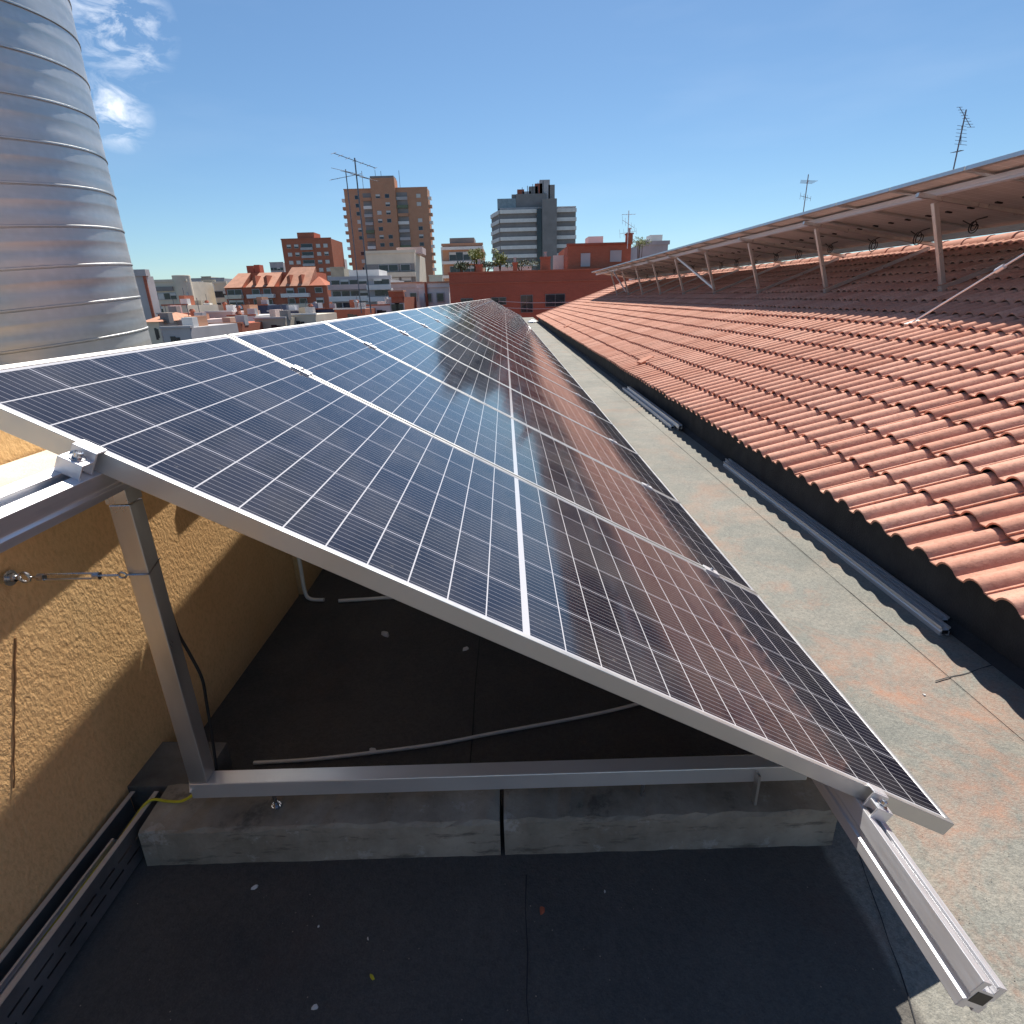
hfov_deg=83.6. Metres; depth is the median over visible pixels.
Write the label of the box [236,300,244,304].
window
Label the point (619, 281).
cross brace
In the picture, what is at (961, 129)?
rooftop antenna
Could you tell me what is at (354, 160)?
rooftop antenna
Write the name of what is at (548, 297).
window
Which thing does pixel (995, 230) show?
mounting rail
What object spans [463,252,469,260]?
window
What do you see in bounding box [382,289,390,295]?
window
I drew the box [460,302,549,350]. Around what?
solar panel
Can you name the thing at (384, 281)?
window
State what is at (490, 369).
solar panel
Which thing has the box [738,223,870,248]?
solar panel
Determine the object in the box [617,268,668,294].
roof support
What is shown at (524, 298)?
window
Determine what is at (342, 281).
window
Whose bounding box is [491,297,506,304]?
window
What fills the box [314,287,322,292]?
window
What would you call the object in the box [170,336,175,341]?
window
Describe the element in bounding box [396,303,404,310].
window
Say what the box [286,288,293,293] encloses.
window
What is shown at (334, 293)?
window
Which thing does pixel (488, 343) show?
solar panel
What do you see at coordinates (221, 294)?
window
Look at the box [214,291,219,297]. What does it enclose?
window
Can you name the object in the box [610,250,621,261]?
shutter door
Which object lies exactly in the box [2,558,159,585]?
turnbuckle wire
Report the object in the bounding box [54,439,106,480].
end clamp
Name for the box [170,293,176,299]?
window
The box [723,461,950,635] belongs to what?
spare rail
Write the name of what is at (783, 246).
roof support
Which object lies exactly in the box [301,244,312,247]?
window
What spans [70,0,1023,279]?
sky
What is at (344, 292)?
window
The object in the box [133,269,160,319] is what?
gable wall
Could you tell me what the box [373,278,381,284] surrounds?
window
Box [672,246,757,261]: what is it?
solar panel
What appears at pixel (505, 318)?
solar panel
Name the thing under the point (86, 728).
parapet wall
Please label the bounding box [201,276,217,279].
skyline block
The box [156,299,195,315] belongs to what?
rooftop house
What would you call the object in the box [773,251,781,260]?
cable coil
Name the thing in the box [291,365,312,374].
clamp
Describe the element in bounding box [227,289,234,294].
window
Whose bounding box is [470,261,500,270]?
terrace shrub
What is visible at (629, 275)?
roof support
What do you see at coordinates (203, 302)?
rooftop house
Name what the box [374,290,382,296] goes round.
window
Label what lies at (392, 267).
window
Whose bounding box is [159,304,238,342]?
rooftop house
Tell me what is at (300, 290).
window
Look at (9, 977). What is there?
loose rail
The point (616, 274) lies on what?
solar panel
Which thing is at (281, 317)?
rooftop house
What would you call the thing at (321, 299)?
window
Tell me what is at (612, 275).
solar panel
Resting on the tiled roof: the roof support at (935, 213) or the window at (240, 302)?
the roof support at (935, 213)
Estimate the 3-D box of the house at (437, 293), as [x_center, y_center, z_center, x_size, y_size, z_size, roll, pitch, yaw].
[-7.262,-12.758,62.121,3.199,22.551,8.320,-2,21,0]
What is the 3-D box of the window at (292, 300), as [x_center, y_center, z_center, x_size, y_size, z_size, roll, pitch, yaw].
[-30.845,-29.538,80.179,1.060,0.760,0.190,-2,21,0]
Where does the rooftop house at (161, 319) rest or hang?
on the ground
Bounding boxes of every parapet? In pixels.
[0,430,45,464]
[291,555,322,593]
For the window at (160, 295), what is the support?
in the beige block at (168, 290)
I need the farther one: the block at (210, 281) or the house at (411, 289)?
the block at (210, 281)
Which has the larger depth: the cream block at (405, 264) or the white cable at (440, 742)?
the cream block at (405, 264)
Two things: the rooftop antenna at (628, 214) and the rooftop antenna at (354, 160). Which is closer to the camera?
the rooftop antenna at (354, 160)
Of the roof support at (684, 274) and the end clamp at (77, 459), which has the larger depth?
the roof support at (684, 274)
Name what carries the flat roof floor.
on the host building
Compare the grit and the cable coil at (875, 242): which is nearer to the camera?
the grit
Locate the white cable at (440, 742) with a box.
[253,703,638,764]
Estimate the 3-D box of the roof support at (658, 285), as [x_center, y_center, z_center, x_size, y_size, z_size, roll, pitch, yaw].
[4.649,-6.550,15.967,1.850,0.893,0.060,-2,21,0]
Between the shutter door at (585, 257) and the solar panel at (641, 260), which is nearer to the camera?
the solar panel at (641, 260)
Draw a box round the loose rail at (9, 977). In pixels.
[0,838,117,996]
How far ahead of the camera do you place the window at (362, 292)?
65.89 m
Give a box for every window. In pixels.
[158,293,164,299]
[163,293,170,299]
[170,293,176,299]
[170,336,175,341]
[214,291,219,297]
[219,291,224,297]
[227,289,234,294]
[229,300,236,304]
[234,289,242,294]
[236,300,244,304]
[252,289,259,293]
[263,288,271,293]
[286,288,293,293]
[287,298,295,303]
[298,287,305,292]
[299,298,307,303]
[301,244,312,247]
[302,252,313,255]
[303,260,314,263]
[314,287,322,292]
[316,297,323,302]
[331,280,339,284]
[332,291,341,296]
[333,302,342,307]
[340,279,348,284]
[341,290,350,295]
[343,302,349,307]
[349,280,357,283]
[350,290,358,295]
[358,279,366,283]
[360,290,368,295]
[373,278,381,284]
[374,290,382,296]
[378,264,388,271]
[381,279,389,284]
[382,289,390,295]
[388,264,398,271]
[390,303,398,311]
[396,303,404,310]
[400,264,410,270]
[401,277,411,281]
[409,292,417,300]
[424,293,432,302]
[436,293,444,301]
[449,252,455,260]
[450,266,456,271]
[456,252,462,260]
[461,298,472,301]
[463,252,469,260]
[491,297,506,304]
[520,295,532,312]
[545,294,564,306]
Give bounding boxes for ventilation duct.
[0,0,151,365]
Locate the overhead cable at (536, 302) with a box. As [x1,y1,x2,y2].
[498,301,568,302]
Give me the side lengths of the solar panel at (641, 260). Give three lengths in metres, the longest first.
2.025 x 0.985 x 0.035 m
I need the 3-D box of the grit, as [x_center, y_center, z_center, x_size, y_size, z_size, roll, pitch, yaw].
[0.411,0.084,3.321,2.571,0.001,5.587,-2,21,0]
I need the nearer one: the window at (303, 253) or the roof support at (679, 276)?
the roof support at (679, 276)
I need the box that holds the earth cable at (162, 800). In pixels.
[18,794,191,968]
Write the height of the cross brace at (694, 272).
0.760 m
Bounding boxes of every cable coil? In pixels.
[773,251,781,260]
[795,247,803,259]
[826,242,836,252]
[868,237,879,251]
[911,228,929,244]
[963,216,987,233]
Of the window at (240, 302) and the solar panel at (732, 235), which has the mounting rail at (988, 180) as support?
the solar panel at (732, 235)
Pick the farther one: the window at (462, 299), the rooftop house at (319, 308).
the rooftop house at (319, 308)
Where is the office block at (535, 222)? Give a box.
[490,180,576,270]
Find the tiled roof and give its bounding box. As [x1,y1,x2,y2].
[536,231,1023,688]
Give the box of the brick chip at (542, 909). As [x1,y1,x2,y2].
[540,906,544,914]
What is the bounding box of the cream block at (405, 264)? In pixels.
[364,247,426,281]
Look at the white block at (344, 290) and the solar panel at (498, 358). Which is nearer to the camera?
the solar panel at (498, 358)
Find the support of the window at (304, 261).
in the red tower at (312, 249)
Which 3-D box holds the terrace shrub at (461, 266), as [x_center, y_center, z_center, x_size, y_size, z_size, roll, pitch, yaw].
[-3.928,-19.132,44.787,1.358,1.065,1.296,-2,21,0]
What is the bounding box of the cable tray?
[0,791,159,1023]
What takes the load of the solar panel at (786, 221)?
on the mounting rail at (988, 180)
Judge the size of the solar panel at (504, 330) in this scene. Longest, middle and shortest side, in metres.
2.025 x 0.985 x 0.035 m
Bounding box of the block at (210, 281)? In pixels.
[201,280,228,283]
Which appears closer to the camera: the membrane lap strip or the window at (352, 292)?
the membrane lap strip
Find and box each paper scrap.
[311,1004,317,1009]
[381,631,388,636]
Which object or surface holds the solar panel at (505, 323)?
on the mounting rail at (962, 969)
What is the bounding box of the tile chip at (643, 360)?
[637,355,653,363]
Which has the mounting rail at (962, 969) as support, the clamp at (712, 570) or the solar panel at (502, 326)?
the solar panel at (502, 326)
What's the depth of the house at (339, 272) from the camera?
148.06 m
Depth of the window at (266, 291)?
79.61 m
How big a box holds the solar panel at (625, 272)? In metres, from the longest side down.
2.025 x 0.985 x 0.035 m
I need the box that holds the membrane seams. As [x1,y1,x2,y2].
[470,352,1020,1023]
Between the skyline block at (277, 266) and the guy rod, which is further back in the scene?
the skyline block at (277, 266)
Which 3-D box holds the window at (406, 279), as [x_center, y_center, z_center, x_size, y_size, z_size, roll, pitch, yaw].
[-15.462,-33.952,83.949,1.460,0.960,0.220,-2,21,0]
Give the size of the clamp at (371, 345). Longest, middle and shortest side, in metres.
0.060 x 0.038 x 0.010 m
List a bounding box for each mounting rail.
[0,467,131,552]
[596,167,1023,274]
[629,223,1023,279]
[812,779,1006,1012]
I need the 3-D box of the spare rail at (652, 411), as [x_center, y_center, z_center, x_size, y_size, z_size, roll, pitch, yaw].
[1.570,-1.282,6.815,0.036,0.038,2.541,-2,21,0]
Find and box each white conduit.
[297,558,324,601]
[338,596,391,602]
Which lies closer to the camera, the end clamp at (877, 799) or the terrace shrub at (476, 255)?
the end clamp at (877, 799)
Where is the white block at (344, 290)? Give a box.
[327,269,403,307]
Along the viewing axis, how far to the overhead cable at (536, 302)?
38.40 m
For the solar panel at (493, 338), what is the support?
on the mounting rail at (962, 969)
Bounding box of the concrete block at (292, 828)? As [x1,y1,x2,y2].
[138,784,500,865]
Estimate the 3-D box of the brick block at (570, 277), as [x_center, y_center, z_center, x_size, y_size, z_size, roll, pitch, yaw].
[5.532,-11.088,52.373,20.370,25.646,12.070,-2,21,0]
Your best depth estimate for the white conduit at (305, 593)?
2.56 m
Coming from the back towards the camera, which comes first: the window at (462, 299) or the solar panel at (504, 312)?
the window at (462, 299)
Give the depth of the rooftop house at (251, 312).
39.13 m
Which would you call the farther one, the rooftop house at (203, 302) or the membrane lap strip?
the rooftop house at (203, 302)
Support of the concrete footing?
on the flat roof floor
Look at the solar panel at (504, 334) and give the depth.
8.96 m
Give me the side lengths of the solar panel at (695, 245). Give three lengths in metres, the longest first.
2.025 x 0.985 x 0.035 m
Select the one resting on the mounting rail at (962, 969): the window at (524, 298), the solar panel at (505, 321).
the solar panel at (505, 321)
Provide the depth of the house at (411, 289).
58.45 m
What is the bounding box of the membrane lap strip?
[529,317,1023,740]
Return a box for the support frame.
[105,487,806,809]
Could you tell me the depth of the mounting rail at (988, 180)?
6.25 m
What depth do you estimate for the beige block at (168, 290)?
102.89 m
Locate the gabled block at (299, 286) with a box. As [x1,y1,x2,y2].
[224,265,331,310]
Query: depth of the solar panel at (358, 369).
2.28 m
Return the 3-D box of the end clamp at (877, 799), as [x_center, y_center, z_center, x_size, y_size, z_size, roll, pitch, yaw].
[0.733,0.585,1.151,0.052,0.052,0.053,-2,21,0]
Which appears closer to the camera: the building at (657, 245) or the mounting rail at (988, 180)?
the mounting rail at (988, 180)
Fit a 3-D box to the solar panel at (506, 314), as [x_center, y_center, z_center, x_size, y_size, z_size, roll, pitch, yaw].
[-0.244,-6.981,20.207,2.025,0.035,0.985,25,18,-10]
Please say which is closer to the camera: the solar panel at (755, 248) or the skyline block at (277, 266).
the solar panel at (755, 248)
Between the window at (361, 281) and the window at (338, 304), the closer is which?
the window at (361, 281)
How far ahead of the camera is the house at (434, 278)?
185.78 m
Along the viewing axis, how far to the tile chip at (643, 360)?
7.85 m
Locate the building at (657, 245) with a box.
[631,235,669,259]
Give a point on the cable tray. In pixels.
(30, 979)
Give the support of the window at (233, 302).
in the gabled block at (299, 286)
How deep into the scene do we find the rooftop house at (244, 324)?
32.72 m
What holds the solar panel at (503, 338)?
on the mounting rail at (962, 969)
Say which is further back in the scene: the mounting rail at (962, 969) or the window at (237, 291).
the window at (237, 291)
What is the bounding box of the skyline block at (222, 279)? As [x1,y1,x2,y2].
[210,278,231,281]
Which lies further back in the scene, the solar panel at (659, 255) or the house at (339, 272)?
the house at (339, 272)
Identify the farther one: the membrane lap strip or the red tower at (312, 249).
the red tower at (312, 249)
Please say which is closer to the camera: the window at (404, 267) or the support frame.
the support frame
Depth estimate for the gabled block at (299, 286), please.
79.92 m
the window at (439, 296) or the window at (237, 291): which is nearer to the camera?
the window at (439, 296)
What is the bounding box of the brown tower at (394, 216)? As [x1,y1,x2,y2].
[342,171,436,281]
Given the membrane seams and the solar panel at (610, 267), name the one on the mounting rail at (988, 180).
the solar panel at (610, 267)
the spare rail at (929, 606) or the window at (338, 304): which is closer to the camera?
the spare rail at (929, 606)
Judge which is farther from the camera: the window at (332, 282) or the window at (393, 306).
the window at (332, 282)
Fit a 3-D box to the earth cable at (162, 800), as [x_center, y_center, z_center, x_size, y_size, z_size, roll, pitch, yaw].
[-0.928,0.976,0.734,0.171,0.089,1.543,1,21,7]
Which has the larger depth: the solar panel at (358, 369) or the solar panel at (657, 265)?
the solar panel at (657, 265)
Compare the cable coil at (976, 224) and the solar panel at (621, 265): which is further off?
the solar panel at (621, 265)
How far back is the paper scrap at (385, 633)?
2.30 m
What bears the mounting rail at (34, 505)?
attached to the support frame
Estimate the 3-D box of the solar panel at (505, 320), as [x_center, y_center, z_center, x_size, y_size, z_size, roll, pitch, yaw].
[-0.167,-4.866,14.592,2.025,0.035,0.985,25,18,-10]
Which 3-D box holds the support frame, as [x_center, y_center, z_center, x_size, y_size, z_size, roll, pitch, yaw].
[-0.044,0.268,1.235,1.589,0.946,0.064,-2,21,0]
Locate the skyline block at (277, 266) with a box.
[269,262,285,271]
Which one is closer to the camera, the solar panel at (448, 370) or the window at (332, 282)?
the solar panel at (448, 370)
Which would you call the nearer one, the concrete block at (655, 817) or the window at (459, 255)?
the concrete block at (655, 817)
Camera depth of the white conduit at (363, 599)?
2.56 m
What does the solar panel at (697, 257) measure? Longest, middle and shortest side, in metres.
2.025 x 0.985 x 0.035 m
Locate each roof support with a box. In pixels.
[606,271,653,294]
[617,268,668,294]
[630,265,687,294]
[646,261,711,294]
[668,255,743,294]
[697,248,785,293]
[738,237,845,293]
[802,221,934,292]
[915,192,1023,291]
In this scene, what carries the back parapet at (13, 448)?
on the host building
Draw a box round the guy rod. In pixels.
[904,253,1023,326]
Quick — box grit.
[80,438,1023,1019]
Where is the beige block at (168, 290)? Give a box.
[154,275,216,311]
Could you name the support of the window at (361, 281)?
in the white block at (344, 290)
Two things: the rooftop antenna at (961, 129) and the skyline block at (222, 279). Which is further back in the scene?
the skyline block at (222, 279)
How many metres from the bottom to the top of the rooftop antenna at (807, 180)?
2.490 m
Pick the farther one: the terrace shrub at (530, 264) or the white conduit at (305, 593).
the terrace shrub at (530, 264)
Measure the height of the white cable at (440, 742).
0.217 m
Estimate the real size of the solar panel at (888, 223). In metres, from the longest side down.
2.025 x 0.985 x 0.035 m
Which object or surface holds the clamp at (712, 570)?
attached to the solar panel at (248, 441)
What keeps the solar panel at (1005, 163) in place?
on the mounting rail at (988, 180)
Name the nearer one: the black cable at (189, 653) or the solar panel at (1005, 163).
the black cable at (189, 653)
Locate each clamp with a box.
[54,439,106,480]
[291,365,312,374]
[364,342,376,348]
[703,565,719,575]
[862,782,892,822]
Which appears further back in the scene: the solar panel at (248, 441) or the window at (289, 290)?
the window at (289, 290)
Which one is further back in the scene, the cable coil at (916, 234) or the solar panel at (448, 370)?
the cable coil at (916, 234)
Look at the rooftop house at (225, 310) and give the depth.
40.37 m
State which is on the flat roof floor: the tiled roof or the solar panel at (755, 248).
the tiled roof
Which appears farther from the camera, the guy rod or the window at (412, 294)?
the window at (412, 294)
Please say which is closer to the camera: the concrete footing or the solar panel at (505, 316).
the concrete footing
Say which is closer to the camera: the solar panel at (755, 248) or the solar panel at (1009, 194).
the solar panel at (1009, 194)
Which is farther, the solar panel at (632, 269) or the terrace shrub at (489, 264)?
the terrace shrub at (489, 264)
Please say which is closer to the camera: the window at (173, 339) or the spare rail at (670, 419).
the spare rail at (670, 419)
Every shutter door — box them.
[581,253,589,266]
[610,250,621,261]
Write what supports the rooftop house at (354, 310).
on the ground
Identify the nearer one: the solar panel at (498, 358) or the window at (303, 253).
the solar panel at (498, 358)
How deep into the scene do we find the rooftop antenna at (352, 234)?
20.57 m
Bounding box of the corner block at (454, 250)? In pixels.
[441,238,484,280]
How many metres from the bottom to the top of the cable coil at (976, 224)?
0.157 m
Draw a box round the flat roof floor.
[26,317,1023,1023]
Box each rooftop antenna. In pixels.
[331,169,361,312]
[332,152,378,312]
[619,211,636,248]
[800,174,815,211]
[951,107,970,168]
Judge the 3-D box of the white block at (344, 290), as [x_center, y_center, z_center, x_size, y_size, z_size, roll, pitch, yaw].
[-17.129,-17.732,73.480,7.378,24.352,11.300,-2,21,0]
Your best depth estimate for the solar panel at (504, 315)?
18.35 m
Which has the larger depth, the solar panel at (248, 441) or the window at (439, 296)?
the window at (439, 296)
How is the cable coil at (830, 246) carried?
hanging from the solar panel at (801, 237)
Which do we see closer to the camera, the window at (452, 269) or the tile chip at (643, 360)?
the tile chip at (643, 360)
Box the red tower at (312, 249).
[280,232,344,281]
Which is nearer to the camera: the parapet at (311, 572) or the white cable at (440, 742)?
the white cable at (440, 742)
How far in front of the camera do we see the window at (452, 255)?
96.62 m
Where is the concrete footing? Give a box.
[127,742,232,810]
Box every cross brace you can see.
[613,272,626,291]
[677,257,711,287]
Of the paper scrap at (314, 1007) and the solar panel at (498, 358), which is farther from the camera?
the solar panel at (498, 358)
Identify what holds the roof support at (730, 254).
on the tiled roof
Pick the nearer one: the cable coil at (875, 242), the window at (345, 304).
the cable coil at (875, 242)
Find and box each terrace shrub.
[453,260,469,271]
[466,248,485,271]
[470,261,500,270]
[491,248,506,270]
[505,259,539,269]
[631,236,651,258]
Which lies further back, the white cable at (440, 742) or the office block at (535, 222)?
the office block at (535, 222)
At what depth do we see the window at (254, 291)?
79.59 m
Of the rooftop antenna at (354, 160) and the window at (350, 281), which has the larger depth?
the window at (350, 281)
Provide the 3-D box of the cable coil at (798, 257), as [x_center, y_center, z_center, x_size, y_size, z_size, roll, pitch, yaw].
[5.065,-4.566,10.111,0.069,0.199,0.353,-2,21,0]
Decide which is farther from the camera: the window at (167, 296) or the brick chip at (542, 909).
the window at (167, 296)
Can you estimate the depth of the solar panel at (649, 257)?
15.86 m
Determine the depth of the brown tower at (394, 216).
268.59 m
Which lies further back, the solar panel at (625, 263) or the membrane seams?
the solar panel at (625, 263)
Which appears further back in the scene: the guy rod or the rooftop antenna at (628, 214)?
the rooftop antenna at (628, 214)
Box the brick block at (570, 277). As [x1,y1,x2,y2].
[448,228,716,320]
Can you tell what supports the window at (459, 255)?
in the corner block at (454, 250)
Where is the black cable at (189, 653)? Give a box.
[172,610,217,770]
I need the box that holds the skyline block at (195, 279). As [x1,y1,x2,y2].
[191,278,201,281]
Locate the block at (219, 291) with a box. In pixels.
[212,281,227,304]
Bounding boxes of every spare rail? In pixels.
[622,387,673,428]
[627,386,681,428]
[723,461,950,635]
[725,458,949,621]
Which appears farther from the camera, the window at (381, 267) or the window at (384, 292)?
the window at (381, 267)
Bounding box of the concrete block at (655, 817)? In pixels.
[504,777,836,854]
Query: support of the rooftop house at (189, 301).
on the ground
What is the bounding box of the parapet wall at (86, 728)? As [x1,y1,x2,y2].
[0,450,298,1023]
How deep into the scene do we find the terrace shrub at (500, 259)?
45.18 m
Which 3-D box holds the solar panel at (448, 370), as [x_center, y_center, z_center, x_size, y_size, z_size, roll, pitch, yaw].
[-0.012,-0.638,3.363,2.025,0.035,0.985,25,18,-10]
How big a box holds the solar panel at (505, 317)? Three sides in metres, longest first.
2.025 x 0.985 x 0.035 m
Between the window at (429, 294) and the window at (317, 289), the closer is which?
the window at (429, 294)
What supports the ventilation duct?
on the host building
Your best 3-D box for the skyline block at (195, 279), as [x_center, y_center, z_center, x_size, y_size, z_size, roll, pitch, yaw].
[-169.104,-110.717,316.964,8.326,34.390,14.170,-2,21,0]
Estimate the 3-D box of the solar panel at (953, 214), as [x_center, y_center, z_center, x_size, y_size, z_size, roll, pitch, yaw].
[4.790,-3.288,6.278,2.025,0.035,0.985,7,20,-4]
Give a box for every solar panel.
[0,335,953,834]
[228,322,756,593]
[323,315,679,502]
[370,311,638,454]
[397,309,612,423]
[416,307,594,403]
[429,306,582,388]
[438,305,572,377]
[446,304,565,368]
[452,303,559,361]
[457,303,553,355]
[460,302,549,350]
[464,302,546,346]
[468,301,542,342]
[469,301,541,340]
[472,301,537,336]
[474,301,536,334]
[475,300,534,332]
[477,300,532,330]
[478,300,530,328]
[480,300,530,327]
[481,300,529,326]
[591,271,631,278]
[595,270,634,277]
[602,268,650,275]
[606,266,651,275]
[611,265,663,274]
[616,263,668,273]
[622,262,680,271]
[628,260,688,270]
[635,258,701,268]
[642,255,713,267]
[651,252,727,266]
[661,249,743,264]
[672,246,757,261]
[684,241,781,258]
[699,236,807,256]
[717,231,835,252]
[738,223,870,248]
[763,214,917,243]
[795,203,975,237]
[836,188,1023,228]
[890,166,1023,209]
[965,150,1023,180]
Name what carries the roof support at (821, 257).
on the tiled roof
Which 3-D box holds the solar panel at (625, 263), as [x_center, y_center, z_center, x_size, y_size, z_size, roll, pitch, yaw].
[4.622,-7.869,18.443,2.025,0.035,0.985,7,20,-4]
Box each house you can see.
[146,305,190,344]
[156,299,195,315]
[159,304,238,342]
[161,288,218,312]
[177,298,222,325]
[195,294,212,304]
[205,293,259,318]
[208,304,262,332]
[226,304,269,320]
[241,291,286,313]
[253,304,296,328]
[267,296,316,313]
[291,301,336,324]
[311,296,335,312]
[329,267,349,276]
[333,295,375,318]
[366,294,391,313]
[388,290,416,311]
[390,282,419,307]
[416,281,450,307]
[428,275,442,281]
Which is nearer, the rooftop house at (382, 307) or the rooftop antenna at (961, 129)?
the rooftop antenna at (961, 129)
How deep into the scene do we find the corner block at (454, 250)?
96.67 m

